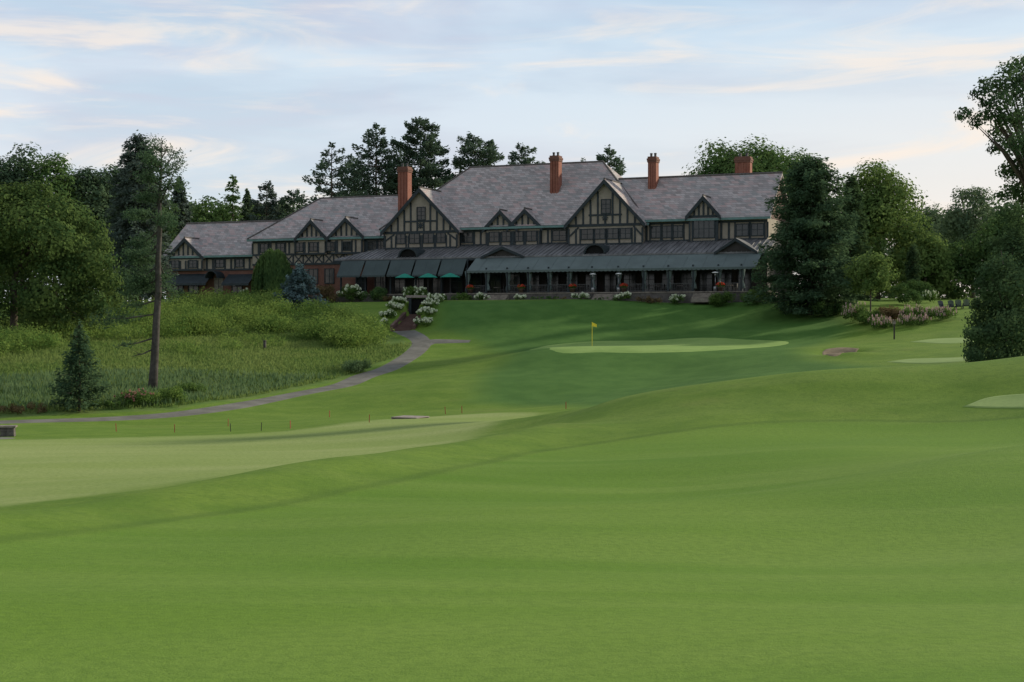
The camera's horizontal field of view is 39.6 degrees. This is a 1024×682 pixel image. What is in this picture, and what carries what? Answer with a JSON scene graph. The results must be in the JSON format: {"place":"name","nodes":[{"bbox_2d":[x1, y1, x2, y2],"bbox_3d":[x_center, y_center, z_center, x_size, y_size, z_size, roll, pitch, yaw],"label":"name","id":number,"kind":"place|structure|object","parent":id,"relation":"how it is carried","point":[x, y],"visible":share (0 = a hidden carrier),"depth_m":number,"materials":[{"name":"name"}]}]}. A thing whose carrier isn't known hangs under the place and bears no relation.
{"place":"outdoors","nodes":[
{"label":"outdoors","id":0,"kind":"place"},
{"bbox_2d":[0,330,430,423],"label":"path","id":1,"kind":"structure","parent":0,"point":[412,353],"depth_m":116.52,"materials":[{"name":"asphalt"}]},
{"bbox_2d":[413,339,470,344],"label":"path","id":2,"kind":"structure","parent":0,"point":[431,342],"depth_m":153.26,"materials":[{"name":"asphalt"}]},
{"bbox_2d":[0,297,1023,681],"bbox_3d":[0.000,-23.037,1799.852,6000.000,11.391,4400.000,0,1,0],"label":"ground","id":3,"kind":"structure","parent":0,"point":[798,507],"depth_m":27.63,"materials":[{"name":"plant"}]},
{"bbox_2d":[0,425,17,436],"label":"bench","id":4,"kind":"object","parent":3,"relation":"on","point":[7,431],"depth_m":79.13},
{"bbox_2d":[0,156,26,253],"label":"broadleaf tree","id":5,"kind":"object","parent":3,"relation":"on","point":[3,168],"visible":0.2,"depth_m":225.15,"materials":[{"name":"green plant"}]},
{"bbox_2d":[0,402,46,413],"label":"shrub","id":6,"kind":"object","parent":3,"relation":"on","point":[13,408],"visible":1,"depth_m":99.22,"materials":[{"name":"orange plant"}]},
{"bbox_2d":[0,141,48,281],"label":"broadleaf tree","id":7,"kind":"object","parent":3,"relation":"on","point":[22,162],"visible":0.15,"depth_m":227.95,"materials":[{"name":"green plant"}]},
{"bbox_2d":[0,280,73,331],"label":"understory tree","id":8,"kind":"object","parent":3,"relation":"on","point":[8,315],"visible":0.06,"depth_m":150.39,"materials":[{"name":"green plant"}]},
{"bbox_2d":[23,150,92,293],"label":"broadleaf tree","id":9,"kind":"object","parent":3,"relation":"on","point":[58,178],"visible":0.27,"depth_m":225.88,"materials":[{"name":"green plant"}]},
{"bbox_2d":[0,177,126,333],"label":"broadleaf tree","id":10,"kind":"object","parent":3,"relation":"on","point":[70,265],"visible":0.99,"depth_m":144.08,"materials":[{"name":"green plant"}]},
{"bbox_2d":[48,319,113,411],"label":"spruce tree","id":11,"kind":"object","parent":3,"relation":"on","point":[73,361],"visible":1,"depth_m":100.74,"materials":[{"name":"green plant"}]},
{"bbox_2d":[59,286,111,331],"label":"understory tree","id":12,"kind":"object","parent":3,"relation":"on","point":[96,314],"visible":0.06,"depth_m":153.86,"materials":[{"name":"green plant"}]},
{"bbox_2d":[51,166,120,290],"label":"broadleaf tree","id":13,"kind":"object","parent":3,"relation":"on","point":[89,177],"visible":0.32,"depth_m":229.12,"materials":[{"name":"green plant"}]},
{"bbox_2d":[91,162,151,271],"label":"broadleaf tree","id":14,"kind":"object","parent":3,"relation":"on","point":[115,171],"visible":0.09,"depth_m":232.80,"materials":[{"name":"green plant"}]},
{"bbox_2d":[100,266,142,314],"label":"understory tree","id":15,"kind":"object","parent":3,"relation":"on","point":[120,289],"visible":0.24,"depth_m":167.30,"materials":[{"name":"green plant"}]},
{"bbox_2d":[113,388,154,405],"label":"shrub","id":16,"kind":"object","parent":3,"relation":"on","point":[134,398],"visible":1,"depth_m":103.71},
{"bbox_2d":[89,133,190,389],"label":"dead topped pine","id":17,"kind":"object","parent":3,"relation":"on","point":[143,255],"visible":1,"depth_m":111.71,"materials":[{"name":"green plant"}]},
{"bbox_2d":[100,130,184,301],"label":"spruce tree","id":18,"kind":"object","parent":3,"relation":"on","point":[128,184],"visible":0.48,"depth_m":174.66,"materials":[{"name":"green plant"}]},
{"bbox_2d":[0,366,330,409],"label":"reed bed","id":19,"kind":"object","parent":3,"relation":"on","point":[12,382],"visible":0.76,"depth_m":114.79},
{"bbox_2d":[146,385,187,401],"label":"shrub","id":20,"kind":"object","parent":3,"relation":"on","point":[173,392],"visible":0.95,"depth_m":105.92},
{"bbox_2d":[151,187,184,300],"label":"broadleaf tree","id":21,"kind":"object","parent":3,"relation":"on","point":[170,233],"visible":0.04,"depth_m":243.94,"materials":[{"name":"green plant"}]},
{"bbox_2d":[166,176,191,241],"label":"conifer tree","id":22,"kind":"object","parent":3,"relation":"on","point":[179,199],"visible":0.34,"depth_m":251.08,"materials":[{"name":"green plant"}]},
{"bbox_2d":[171,382,207,394],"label":"shrub","id":23,"kind":"object","parent":3,"relation":"on","point":[190,387],"visible":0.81,"depth_m":111.59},
{"bbox_2d":[0,287,396,355],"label":"goldenrod thicket","id":24,"kind":"object","parent":3,"relation":"on","point":[183,315],"visible":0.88,"depth_m":154.56,"materials":[{"name":"plant"}]},
{"bbox_2d":[0,331,411,414],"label":"meadow grass","id":25,"kind":"structure","parent":3,"relation":"on","point":[101,344],"depth_m":131.99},
{"bbox_2d":[189,195,222,221],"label":"broadleaf tree","id":26,"kind":"object","parent":3,"relation":"on","point":[201,217],"visible":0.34,"depth_m":261.03,"materials":[{"name":"green plant"}]},
{"bbox_2d":[207,203,230,221],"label":"broadleaf tree","id":27,"kind":"object","parent":3,"relation":"on","point":[221,212],"visible":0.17,"depth_m":266.83,"materials":[{"name":"green plant"}]},
{"bbox_2d":[222,175,243,220],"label":"columnar tree","id":28,"kind":"object","parent":3,"relation":"on","point":[232,209],"visible":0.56,"depth_m":257.41,"materials":[{"name":"green plant"}]},
{"bbox_2d":[238,188,256,220],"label":"conifer tree","id":29,"kind":"object","parent":3,"relation":"on","point":[246,208],"visible":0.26,"depth_m":271.21,"materials":[{"name":"green plant"}]},
{"bbox_2d":[247,180,283,220],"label":"pine tree","id":30,"kind":"object","parent":3,"relation":"on","point":[266,208],"visible":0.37,"depth_m":266.96,"materials":[{"name":"green plant"}]},
{"bbox_2d":[251,248,295,296],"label":"weeping tree","id":31,"kind":"object","parent":3,"relation":"on","point":[272,269],"visible":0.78,"depth_m":185.98,"materials":[{"name":"green plant"}]},
{"bbox_2d":[277,189,304,218],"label":"pine tree","id":32,"kind":"object","parent":3,"relation":"on","point":[290,200],"visible":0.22,"depth_m":267.15,"materials":[{"name":"green plant"}]},
{"bbox_2d":[272,263,328,308],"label":"blue spruce","id":33,"kind":"object","parent":3,"relation":"on","point":[300,281],"visible":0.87,"depth_m":173.18,"materials":[{"name":"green plant"}]},
{"bbox_2d":[315,284,337,302],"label":"shrub","id":34,"kind":"object","parent":3,"relation":"on","point":[328,289],"visible":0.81,"depth_m":183.98,"materials":[{"name":"orange plant"}]},
{"bbox_2d":[295,142,367,205],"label":"pine tree","id":35,"kind":"object","parent":3,"relation":"on","point":[321,166],"visible":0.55,"depth_m":226.96,"materials":[{"name":"green plant"}]},
{"bbox_2d":[336,284,364,301],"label":"hydrangea","id":36,"kind":"object","parent":3,"relation":"on","point":[348,289],"visible":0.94,"depth_m":183.99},
{"bbox_2d":[329,156,379,196],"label":"pine tree","id":37,"kind":"object","parent":3,"relation":"on","point":[350,177],"visible":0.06,"depth_m":240.99,"materials":[{"name":"green plant"}]},
{"bbox_2d":[341,358,370,372],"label":"shrub","id":38,"kind":"object","parent":3,"relation":"on","point":[357,365],"visible":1,"depth_m":130.69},
{"bbox_2d":[336,122,399,195],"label":"pine tree","id":39,"kind":"object","parent":3,"relation":"on","point":[387,166],"visible":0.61,"depth_m":230.88,"materials":[{"name":"green plant"}]},
{"bbox_2d":[361,286,387,300],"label":"shrub","id":40,"kind":"object","parent":3,"relation":"on","point":[377,293],"visible":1,"depth_m":181.75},
{"bbox_2d":[390,295,430,331],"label":"garden stair","id":41,"kind":"object","parent":3,"relation":"on","point":[407,323],"visible":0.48,"depth_m":167.99,"materials":[{"name":"brick"}]},
{"bbox_2d":[402,286,427,298],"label":"hydrangea","id":42,"kind":"object","parent":3,"relation":"on","point":[414,290],"visible":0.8,"depth_m":179.72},
{"bbox_2d":[388,116,454,193],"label":"pine tree","id":43,"kind":"object","parent":3,"relation":"on","point":[424,161],"visible":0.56,"depth_m":233.70,"materials":[{"name":"green plant"}]},
{"bbox_2d":[163,152,789,302],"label":"clubhouse","id":44,"kind":"structure","parent":3,"relation":"on","point":[557,223],"depth_m":186.01,"materials":[{"name":"stone"}]},
{"bbox_2d":[324,268,333,283],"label":"window","id":45,"kind":"structure","parent":44,"relation":"in","point":[328,272],"depth_m":198.25,"materials":[{"name":"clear glass"}]},
{"bbox_2d":[394,276,405,293],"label":"window","id":46,"kind":"structure","parent":44,"relation":"in","point":[399,283],"depth_m":193.09,"materials":[{"name":"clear glass"}]},
{"bbox_2d":[416,207,425,219],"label":"window","id":47,"kind":"structure","parent":44,"relation":"in","point":[420,211],"depth_m":190.37,"materials":[{"name":"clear glass"}]},
{"bbox_2d":[432,275,443,293],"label":"window","id":48,"kind":"structure","parent":44,"relation":"in","point":[435,281],"depth_m":191.02,"materials":[{"name":"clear glass"}]},
{"bbox_2d":[451,274,462,292],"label":"window","id":49,"kind":"structure","parent":44,"relation":"in","point":[456,283],"depth_m":189.86,"materials":[{"name":"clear glass"}]},
{"bbox_2d":[461,232,472,242],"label":"window","id":50,"kind":"structure","parent":44,"relation":"in","point":[466,237],"depth_m":189.21,"materials":[{"name":"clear glass"}]},
{"bbox_2d":[470,274,481,292],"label":"window","id":51,"kind":"structure","parent":44,"relation":"in","point":[475,279],"depth_m":188.84,"materials":[{"name":"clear glass"}]},
{"bbox_2d":[489,274,501,292],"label":"window","id":52,"kind":"structure","parent":44,"relation":"in","point":[495,280],"depth_m":187.79,"materials":[{"name":"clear glass"}]},
{"bbox_2d":[508,274,520,292],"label":"window","id":53,"kind":"structure","parent":44,"relation":"in","point":[515,279],"depth_m":186.74,"materials":[{"name":"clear glass"}]},
{"bbox_2d":[529,273,539,292],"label":"window","id":54,"kind":"structure","parent":44,"relation":"in","point":[535,280],"depth_m":185.69,"materials":[{"name":"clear glass"}]},
{"bbox_2d":[546,273,558,292],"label":"window","id":55,"kind":"structure","parent":44,"relation":"in","point":[555,276],"depth_m":184.70,"materials":[{"name":"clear glass"}]},
{"bbox_2d":[552,230,565,240],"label":"window","id":56,"kind":"structure","parent":44,"relation":"in","point":[557,235],"depth_m":184.29,"materials":[{"name":"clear glass"}]},
{"bbox_2d":[581,229,593,239],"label":"window","id":57,"kind":"structure","parent":44,"relation":"in","point":[586,234],"depth_m":181.61,"materials":[{"name":"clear glass"}]},
{"bbox_2d":[585,273,597,291],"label":"window","id":58,"kind":"structure","parent":44,"relation":"in","point":[587,275],"depth_m":182.90,"materials":[{"name":"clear glass"}]},
{"bbox_2d":[594,228,604,239],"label":"window","id":59,"kind":"structure","parent":44,"relation":"in","point":[599,233],"depth_m":180.99,"materials":[{"name":"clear glass"}]},
{"bbox_2d":[601,199,610,213],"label":"window","id":60,"kind":"structure","parent":44,"relation":"in","point":[605,203],"depth_m":180.64,"materials":[{"name":"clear glass"}]},
{"bbox_2d":[604,272,616,291],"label":"window","id":61,"kind":"structure","parent":44,"relation":"in","point":[610,278],"depth_m":181.81,"materials":[{"name":"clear glass"}]},
{"bbox_2d":[607,228,618,238],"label":"window","id":62,"kind":"structure","parent":44,"relation":"in","point":[612,233],"depth_m":180.33,"materials":[{"name":"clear glass"}]},
{"bbox_2d":[623,272,635,291],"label":"window","id":63,"kind":"structure","parent":44,"relation":"in","point":[629,278],"depth_m":180.86,"materials":[{"name":"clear glass"}]},
{"bbox_2d":[642,272,654,291],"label":"window","id":64,"kind":"structure","parent":44,"relation":"in","point":[650,279],"depth_m":179.85,"materials":[{"name":"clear glass"}]},
{"bbox_2d":[650,226,660,237],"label":"window","id":65,"kind":"structure","parent":44,"relation":"in","point":[655,231],"depth_m":179.49,"materials":[{"name":"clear glass"}]},
{"bbox_2d":[661,225,671,237],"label":"window","id":66,"kind":"structure","parent":44,"relation":"in","point":[667,229],"depth_m":178.93,"materials":[{"name":"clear glass"}]},
{"bbox_2d":[661,272,674,291],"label":"window","id":67,"kind":"structure","parent":44,"relation":"in","point":[663,274],"depth_m":179.10,"materials":[{"name":"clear glass"}]},
{"bbox_2d":[672,225,682,237],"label":"window","id":68,"kind":"structure","parent":44,"relation":"in","point":[678,229],"depth_m":178.40,"materials":[{"name":"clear glass"}]},
{"bbox_2d":[680,271,691,289],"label":"window","id":69,"kind":"structure","parent":44,"relation":"in","point":[685,276],"depth_m":178.10,"materials":[{"name":"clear glass"}]},
{"bbox_2d":[693,220,714,237],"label":"window","id":70,"kind":"structure","parent":44,"relation":"in","point":[701,229],"depth_m":176.63,"materials":[{"name":"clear glass"}]},
{"bbox_2d":[699,271,712,290],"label":"window","id":71,"kind":"structure","parent":44,"relation":"in","point":[705,277],"depth_m":177.14,"materials":[{"name":"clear glass"}]},
{"bbox_2d":[720,271,731,290],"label":"window","id":72,"kind":"structure","parent":44,"relation":"in","point":[726,277],"depth_m":176.15,"materials":[{"name":"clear glass"}]},
{"bbox_2d":[736,223,748,236],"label":"window","id":73,"kind":"structure","parent":44,"relation":"in","point":[742,229],"depth_m":175.34,"materials":[{"name":"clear glass"}]},
{"bbox_2d":[737,271,750,290],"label":"window","id":74,"kind":"structure","parent":44,"relation":"in","point":[747,278],"depth_m":175.25,"materials":[{"name":"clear glass"}]},
{"bbox_2d":[751,223,763,235],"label":"window","id":75,"kind":"structure","parent":44,"relation":"in","point":[757,229],"depth_m":174.61,"materials":[{"name":"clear glass"}]},
{"bbox_2d":[451,131,504,177],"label":"pine tree","id":76,"kind":"object","parent":3,"relation":"on","point":[488,156],"visible":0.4,"depth_m":237.55,"materials":[{"name":"green plant"}]},
{"bbox_2d":[0,183,1023,301],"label":"distant woods","id":77,"kind":"object","parent":3,"relation":"on","point":[218,204],"visible":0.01,"depth_m":297.84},
{"bbox_2d":[506,142,545,164],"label":"pine tree","id":78,"kind":"object","parent":3,"relation":"on","point":[517,157],"visible":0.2,"depth_m":244.99,"materials":[{"name":"green plant"}]},
{"bbox_2d":[596,144,626,175],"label":"pine tree","id":79,"kind":"object","parent":3,"relation":"on","point":[619,170],"visible":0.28,"depth_m":242.74,"materials":[{"name":"green plant"}]},
{"bbox_2d":[530,338,788,352],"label":"putting green","id":80,"kind":"object","parent":3,"relation":"on","point":[687,345],"visible":0.99,"depth_m":140.19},
{"bbox_2d":[708,290,735,305],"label":"shrub","id":81,"kind":"object","parent":3,"relation":"on","point":[717,298],"visible":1,"depth_m":164.40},
{"bbox_2d":[682,134,816,243],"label":"broadleaf tree","id":82,"kind":"object","parent":3,"relation":"on","point":[765,160],"visible":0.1,"depth_m":218.58,"materials":[{"name":"green plant"}]},
{"bbox_2d":[739,289,774,303],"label":"shrub","id":83,"kind":"object","parent":3,"relation":"on","point":[752,293],"visible":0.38,"depth_m":163.10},
{"bbox_2d":[769,146,833,290],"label":"broadleaf tree","id":84,"kind":"object","parent":3,"relation":"on","point":[799,155],"visible":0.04,"depth_m":226.98,"materials":[{"name":"green plant"}]},
{"bbox_2d":[743,153,870,314],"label":"fir tree","id":85,"kind":"object","parent":3,"relation":"on","point":[811,217],"visible":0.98,"depth_m":155.07,"materials":[{"name":"green plant"}]},
{"bbox_2d":[809,300,845,316],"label":"shrub","id":86,"kind":"object","parent":3,"relation":"on","point":[832,309],"visible":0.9,"depth_m":154.00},
{"bbox_2d":[822,347,858,355],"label":"bunker sand","id":87,"kind":"structure","parent":3,"relation":"on","point":[834,351],"depth_m":127.12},
{"bbox_2d":[841,302,868,321],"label":"flowering shrub","id":88,"kind":"object","parent":3,"relation":"on","point":[851,309],"visible":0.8,"depth_m":148.34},
{"bbox_2d":[834,173,880,300],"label":"fir tree","id":89,"kind":"object","parent":3,"relation":"on","point":[856,205],"visible":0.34,"depth_m":170.99,"materials":[{"name":"green plant"}]},
{"bbox_2d":[856,307,882,323],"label":"shrub","id":90,"kind":"object","parent":3,"relation":"on","point":[864,314],"visible":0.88,"depth_m":146.78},
{"bbox_2d":[842,251,899,310],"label":"young tree","id":91,"kind":"object","parent":3,"relation":"on","point":[875,279],"visible":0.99,"depth_m":150.15,"materials":[{"name":"green plant"}]},
{"bbox_2d":[831,157,933,299],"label":"broadleaf tree","id":92,"kind":"object","parent":3,"relation":"on","point":[887,194],"visible":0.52,"depth_m":188.46,"materials":[{"name":"green plant"}]},
{"bbox_2d":[868,313,902,327],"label":"flowering shrub","id":93,"kind":"object","parent":3,"relation":"on","point":[884,323],"visible":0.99,"depth_m":143.31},
{"bbox_2d":[875,305,901,318],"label":"shrub","id":94,"kind":"object","parent":3,"relation":"on","point":[892,313],"visible":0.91,"depth_m":147.38,"materials":[{"name":"orange plant"}]},
{"bbox_2d":[889,282,923,303],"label":"shrub","id":95,"kind":"object","parent":3,"relation":"on","point":[909,294],"visible":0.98,"depth_m":161.53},
{"bbox_2d":[904,243,922,300],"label":"arborvitae tree","id":96,"kind":"object","parent":3,"relation":"on","point":[913,269],"visible":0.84,"depth_m":175.60,"materials":[{"name":"green plant"}]},
{"bbox_2d":[898,312,931,324],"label":"flowering shrub","id":97,"kind":"object","parent":3,"relation":"on","point":[910,319],"visible":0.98,"depth_m":143.30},
{"bbox_2d":[899,303,933,319],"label":"flowering shrub","id":98,"kind":"object","parent":3,"relation":"on","point":[917,310],"visible":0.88,"depth_m":146.54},
{"bbox_2d":[906,279,932,300],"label":"shrub","id":99,"kind":"object","parent":3,"relation":"on","point":[912,284],"visible":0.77,"depth_m":169.48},
{"bbox_2d":[890,230,960,299],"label":"broadleaf tree","id":100,"kind":"object","parent":3,"relation":"on","point":[930,263],"visible":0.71,"depth_m":184.52,"materials":[{"name":"green plant"}]},
{"bbox_2d":[894,203,965,281],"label":"broadleaf tree","id":101,"kind":"object","parent":3,"relation":"on","point":[934,214],"visible":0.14,"depth_m":238.04,"materials":[{"name":"green plant"}]},
{"bbox_2d":[921,290,938,302],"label":"flowering shrub","id":102,"kind":"object","parent":3,"relation":"on","point":[927,295],"visible":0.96,"depth_m":165.82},
{"bbox_2d":[927,305,957,319],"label":"flowering shrub","id":103,"kind":"object","parent":3,"relation":"on","point":[945,312],"visible":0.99,"depth_m":145.49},
{"bbox_2d":[927,239,981,298],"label":"broadleaf tree","id":104,"kind":"object","parent":3,"relation":"on","point":[958,247],"visible":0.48,"depth_m":188.49,"materials":[{"name":"green plant"}]},
{"bbox_2d":[927,184,1004,297],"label":"broadleaf tree","id":105,"kind":"object","parent":3,"relation":"on","point":[960,225],"visible":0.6,"depth_m":203.00,"materials":[{"name":"green plant"}]},
{"bbox_2d":[953,55,1023,262],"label":"overhanging tree","id":106,"kind":"object","parent":3,"relation":"on","point":[1014,119],"visible":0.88,"depth_m":99.64,"materials":[{"name":"green plant"}]},
{"bbox_2d":[955,207,1023,297],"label":"broadleaf tree","id":107,"kind":"object","parent":3,"relation":"on","point":[989,230],"visible":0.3,"depth_m":187.18,"materials":[{"name":"green plant"}]},
{"bbox_2d":[960,226,1023,362],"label":"evergreen shrub","id":108,"kind":"object","parent":3,"relation":"on","point":[999,328],"visible":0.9,"depth_m":94.20,"materials":[{"name":"green plant"}]},
{"bbox_2d":[0,0,1023,301],"label":"sky","id":109,"kind":"structure","parent":0,"point":[254,92],"materials":[{"name":"blue"}]},
{"bbox_2d":[888,357,965,363],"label":"teeing ground","id":110,"kind":"structure","parent":0,"point":[934,360],"depth_m":110.97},
{"bbox_2d":[911,338,973,343],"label":"teeing ground","id":111,"kind":"structure","parent":0,"point":[948,340],"depth_m":131.60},
{"bbox_2d":[963,394,1023,407],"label":"teeing ground","id":112,"kind":"structure","parent":0,"point":[1010,401],"depth_m":56.60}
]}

